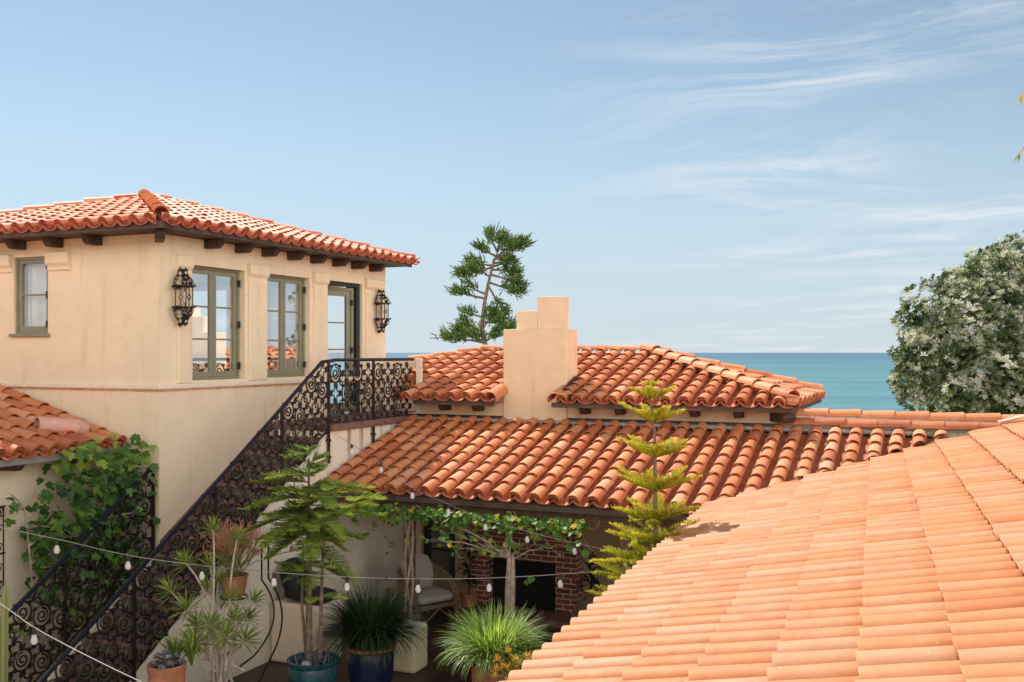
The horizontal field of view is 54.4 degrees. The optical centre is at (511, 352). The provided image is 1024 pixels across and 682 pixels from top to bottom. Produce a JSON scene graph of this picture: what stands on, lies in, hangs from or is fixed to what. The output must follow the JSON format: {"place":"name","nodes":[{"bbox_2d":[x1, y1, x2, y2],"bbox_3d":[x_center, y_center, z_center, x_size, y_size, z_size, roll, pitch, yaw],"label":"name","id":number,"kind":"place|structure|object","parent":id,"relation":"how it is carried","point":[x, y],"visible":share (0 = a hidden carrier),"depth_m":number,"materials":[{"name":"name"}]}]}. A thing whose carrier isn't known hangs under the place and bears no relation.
{"place":"outdoors","nodes":[
{"label":"outdoors","id":0,"kind":"place"},
{"bbox_2d":[0,581,8,681],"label":"column cactus","id":1,"kind":"object","parent":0,"point":[4,622],"depth_m":9.38,"materials":[{"name":"green plant"}]},
{"bbox_2d":[0,385,126,681],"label":"wing house","id":2,"kind":"structure","parent":0,"point":[28,450],"depth_m":11.10,"materials":[{"name":"paint"}]},
{"bbox_2d":[0,505,5,596],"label":"window grille","id":3,"kind":"object","parent":2,"relation":"attached to","point":[3,552],"depth_m":10.66,"materials":[{"name":"metal"}]},
{"bbox_2d":[33,416,88,434],"bbox_3d":[-5.207,0.846,11.513,0.576,0.241,0.210,0,0,-44],"label":"loose roof tile","id":4,"kind":"object","parent":2,"relation":"on","point":[77,426],"visible":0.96,"depth_m":11.44,"materials":[{"name":"pink ceramic"}]},
{"bbox_2d":[0,603,143,681],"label":"string lights","id":5,"kind":"object","parent":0,"point":[34,640],"visible":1,"depth_m":6.61,"materials":[{"name":"white"}]},
{"bbox_2d":[0,189,419,631],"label":"tower house","id":6,"kind":"structure","parent":0,"point":[92,331],"depth_m":12.46,"materials":[{"name":"paint"}]},
{"bbox_2d":[9,257,49,336],"bbox_3d":[-6.031,-0.699,12.598,0.676,1.002,0.233,0,0,24],"label":"window","id":7,"kind":"structure","parent":6,"relation":"in","point":[37,272],"depth_m":12.68,"materials":[{"name":"green paint"}]},
{"bbox_2d":[171,267,195,326],"bbox_3d":[-3.920,-0.663,11.857,0.274,0.720,0.282,0,0,-29],"label":"wall lantern","id":8,"kind":"object","parent":6,"relation":"attached to","point":[186,285],"depth_m":11.84,"materials":[{"name":"metal"}]},
{"bbox_2d":[192,266,239,379],"bbox_3d":[-3.830,-0.365,12.702,0.134,1.416,0.982,0,0,24],"label":"window","id":9,"kind":"structure","parent":6,"relation":"in","point":[215,317],"depth_m":12.73,"materials":[{"name":"green paint"}]},
{"bbox_2d":[267,275,305,376],"bbox_3d":[-3.244,-0.365,14.038,0.134,1.416,0.972,0,0,24],"label":"window","id":10,"kind":"structure","parent":6,"relation":"in","point":[286,326],"depth_m":14.08,"materials":[{"name":"green paint"}]},
{"bbox_2d":[328,281,359,413],"bbox_3d":[-2.744,-0.064,15.373,0.324,2.028,0.953,0,0,24],"label":"door","id":11,"kind":"structure","parent":6,"relation":"in","point":[351,295],"depth_m":15.59,"materials":[{"name":"green paint"}]},
{"bbox_2d":[374,289,390,333],"bbox_3d":[-2.102,-0.663,16.000,0.274,0.720,0.282,0,0,-29],"label":"wall lantern","id":12,"kind":"object","parent":6,"relation":"attached to","point":[382,324],"depth_m":15.98,"materials":[{"name":"metal"}]},
{"bbox_2d":[228,606,560,681],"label":"patio floor","id":13,"kind":"structure","parent":0,"point":[275,671],"depth_m":11.80,"materials":[{"name":"tile"}]},
{"bbox_2d":[4,432,160,679],"bbox_3d":[-4.742,2.321,11.106,1.042,2.769,1.900,0,0,24],"label":"climbing vine","id":14,"kind":"object","parent":13,"relation":"on","point":[106,491],"visible":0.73,"depth_m":11.00,"materials":[{"name":"green plant"}]},
{"bbox_2d":[146,626,215,681],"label":"succulent pot","id":15,"kind":"object","parent":13,"relation":"on","point":[163,668],"visible":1,"depth_m":8.91,"materials":[{"name":"ceramic"}]},
{"bbox_2d":[152,515,271,681],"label":"dragon tree plant","id":16,"kind":"object","parent":13,"relation":"on","point":[220,660],"visible":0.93,"depth_m":9.51,"materials":[{"name":"green plant"}]},
{"bbox_2d":[47,410,415,681],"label":"staircase","id":17,"kind":"structure","parent":13,"relation":"on","point":[367,559],"depth_m":12.08,"materials":[{"name":"beige concrete"}]},
{"bbox_2d":[8,466,154,681],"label":"wall side railing","id":18,"kind":"object","parent":17,"relation":"on","point":[63,562],"depth_m":10.59,"materials":[{"name":"metal"}]},
{"bbox_2d":[38,358,413,681],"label":"stair railing","id":19,"kind":"object","parent":17,"relation":"on","point":[131,580],"visible":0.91,"depth_m":11.19,"materials":[{"name":"metal"}]},
{"bbox_2d":[220,593,248,608],"bbox_3d":[-3.094,2.814,11.062,0.324,0.213,0.323,0,0,-21],"label":"pot bracket","id":20,"kind":"object","parent":17,"relation":"attached to","point":[247,595],"visible":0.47,"depth_m":11.02,"materials":[{"name":"metal"}]},
{"bbox_2d":[185,517,296,597],"bbox_3d":[-2.868,2.268,10.956,1.447,0.875,0.816,0,0,24],"label":"pencil cactus","id":21,"kind":"object","parent":20,"relation":"on","point":[225,551],"visible":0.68,"depth_m":10.96,"materials":[{"name":"plant"}]},
{"bbox_2d":[226,544,282,681],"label":"curved metal stand","id":22,"kind":"object","parent":13,"relation":"on","point":[257,651],"visible":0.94,"depth_m":11.15,"materials":[{"name":"metal"}]},
{"bbox_2d":[271,597,340,662],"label":"bench wall","id":23,"kind":"structure","parent":13,"relation":"on","point":[291,633],"depth_m":11.82,"materials":[{"name":"paint"}]},
{"bbox_2d":[280,557,336,604],"bbox_3d":[-2.446,2.746,11.984,0.621,0.510,0.470,0,0,24],"label":"seat cushion","id":24,"kind":"object","parent":23,"relation":"on","point":[292,592],"visible":0.52,"depth_m":11.87,"materials":[{"name":"black fabric"}]},
{"bbox_2d":[240,442,387,681],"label":"potted pine","id":25,"kind":"object","parent":13,"relation":"on","point":[321,523],"visible":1,"depth_m":10.02,"materials":[{"name":"green plant"}]},
{"bbox_2d":[301,661,310,664],"bbox_3d":[-2.072,3.145,10.005,0.110,0.090,0.110,0,0,24],"label":"pebble","id":26,"kind":"object","parent":25,"relation":"on","point":[305,663],"visible":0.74,"depth_m":9.98,"materials":[{"name":"grey stone"}]},
{"bbox_2d":[312,578,439,681],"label":"dark grass plant","id":27,"kind":"object","parent":13,"relation":"on","point":[371,631],"depth_m":10.43,"materials":[{"name":"plant"}]},
{"bbox_2d":[383,536,395,599],"bbox_3d":[-1.928,2.857,14.482,0.484,1.687,0.495,0,0,24],"label":"porch plant","id":28,"kind":"object","parent":13,"relation":"on","point":[388,589],"visible":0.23,"depth_m":14.41,"materials":[{"name":"green plant"}]},
{"bbox_2d":[384,358,422,553],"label":"parapet wall","id":29,"kind":"structure","parent":13,"relation":"on","point":[417,364],"depth_m":16.11,"materials":[{"name":"paint"}]},
{"bbox_2d":[394,620,426,673],"bbox_3d":[-1.207,3.435,11.642,0.340,0.530,0.350,0,0,24],"label":"stucco pedestal","id":30,"kind":"object","parent":13,"relation":"on","point":[415,662],"visible":0.55,"depth_m":11.49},
{"bbox_2d":[396,553,461,624],"bbox_3d":[-1.183,3.246,13.561,0.731,0.911,0.726,0,0,-38],"label":"wicker armchair","id":31,"kind":"object","parent":13,"relation":"on","point":[439,588],"visible":0.66,"depth_m":13.56,"materials":[{"name":"wicker"}]},
{"bbox_2d":[335,501,599,626],"bbox_3d":[-0.579,2.772,11.952,3.437,1.862,0.667,0,0,24],"label":"climbing vine","id":32,"kind":"object","parent":13,"relation":"on","point":[546,525],"visible":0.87,"depth_m":11.66,"materials":[{"name":"green plant"}]},
{"bbox_2d":[430,597,551,681],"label":"bright grass plant","id":33,"kind":"object","parent":13,"relation":"on","point":[484,643],"visible":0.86,"depth_m":10.38,"materials":[{"name":"plant"}]},
{"bbox_2d":[492,646,532,680],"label":"yellow succulent","id":34,"kind":"object","parent":13,"relation":"on","point":[516,660],"visible":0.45,"depth_m":9.87,"materials":[{"name":"plant"}]},
{"bbox_2d":[454,515,582,628],"bbox_3d":[0.225,2.470,13.904,1.963,2.460,0.744,0,0,24],"label":"fireplace","id":35,"kind":"object","parent":13,"relation":"on","point":[551,600],"visible":0.45,"depth_m":14.08,"materials":[{"name":"brick"}]},
{"bbox_2d":[454,533,479,606],"bbox_3d":[-0.647,3.148,14.163,0.482,1.104,0.380,0,0,24],"label":"porch plant","id":36,"kind":"object","parent":35,"relation":"on","point":[469,597],"visible":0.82,"depth_m":14.13,"materials":[{"name":"green plant"}]},
{"bbox_2d":[572,549,602,592],"bbox_3d":[1.052,3.186,13.499,0.481,1.028,0.447,0,0,24],"label":"porch plant","id":37,"kind":"object","parent":35,"relation":"on","point":[592,578],"visible":0.3,"depth_m":13.47,"materials":[{"name":"green plant"}]},
{"bbox_2d":[571,581,614,617],"bbox_3d":[1.313,3.178,12.431,0.840,1.048,0.835,0,0,-36],"label":"wicker armchair","id":38,"kind":"object","parent":13,"relation":"on","point":[584,600],"visible":0.06,"depth_m":12.34,"materials":[{"name":"wicker"}]},
{"bbox_2d":[393,296,825,593],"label":"house","id":39,"kind":"structure","parent":13,"relation":"on","point":[537,366],"depth_m":14.24,"materials":[{"name":"paint"}]},
{"bbox_2d":[424,510,454,580],"bbox_3d":[-1.064,2.650,14.965,0.540,2.096,0.110,0,0,24],"label":"french door","id":40,"kind":"structure","parent":39,"relation":"in","point":[427,532],"depth_m":15.01,"materials":[{"name":"green paint"}]},
{"bbox_2d":[321,413,959,620],"bbox_3d":[1.479,2.309,12.395,7.625,2.782,2.504,0,0,24],"label":"porch","id":41,"kind":"object","parent":13,"relation":"on","point":[561,469],"visible":0.87,"depth_m":12.36,"materials":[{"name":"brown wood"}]},
{"bbox_2d":[335,434,626,564],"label":"string lights","id":42,"kind":"object","parent":41,"relation":"hanging from","point":[485,527],"visible":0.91,"depth_m":11.48,"materials":[{"name":"white"}]},
{"bbox_2d":[586,379,702,596],"bbox_3d":[1.362,1.974,9.199,1.405,3.452,1.351,0,0,-17],"label":"norfolk pine","id":43,"kind":"object","parent":13,"relation":"on","point":[650,534],"visible":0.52,"depth_m":9.16,"materials":[{"name":"green plant"}]},
{"bbox_2d":[0,527,620,592],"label":"string lights","id":44,"kind":"object","parent":43,"relation":"hanging from","point":[274,581],"visible":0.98,"depth_m":9.01,"materials":[{"name":"white"}]},
{"bbox_2d":[778,408,1023,436],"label":"capped wall","id":45,"kind":"structure","parent":13,"relation":"on","point":[952,424],"depth_m":12.27,"materials":[{"name":"tile"}]},
{"bbox_2d":[0,0,1023,352],"label":"sky","id":46,"kind":"structure","parent":0,"point":[693,176],"materials":[{"name":"blue"}]},
{"bbox_2d":[328,353,989,412],"bbox_3d":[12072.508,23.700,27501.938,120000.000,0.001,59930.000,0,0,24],"label":"sea","id":47,"kind":"structure","parent":0,"point":[852,380],"depth_m":1233.92,"materials":[{"name":"liquid"}]},
{"bbox_2d":[499,415,1023,681],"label":"house","id":48,"kind":"structure","parent":0,"point":[906,565],"depth_m":5.37,"materials":[{"name":"orange tile"}]},
{"bbox_3d":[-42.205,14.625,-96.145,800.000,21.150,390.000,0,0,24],"label":"ground","id":49,"kind":"structure","parent":0,"visible":0},
{"bbox_2d":[430,221,536,351],"bbox_3d":[-0.857,0.632,29.995,3.157,9.138,2.333,0,0,-12],"label":"crooked pine","id":50,"kind":"object","parent":49,"relation":"on","point":[463,326],"visible":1,"depth_m":29.93,"materials":[{"name":"green plant"}]},
{"bbox_2d":[886,231,1023,414],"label":"coastal tree","id":51,"kind":"object","parent":49,"relation":"on","point":[1000,389],"visible":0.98,"depth_m":24.87,"materials":[{"name":"green plant"}]},
{"bbox_2d":[1013,94,1023,163],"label":"palm tree","id":52,"kind":"object","parent":49,"relation":"on","point":[1018,156],"visible":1,"depth_m":20.28,"materials":[{"name":"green plant"}]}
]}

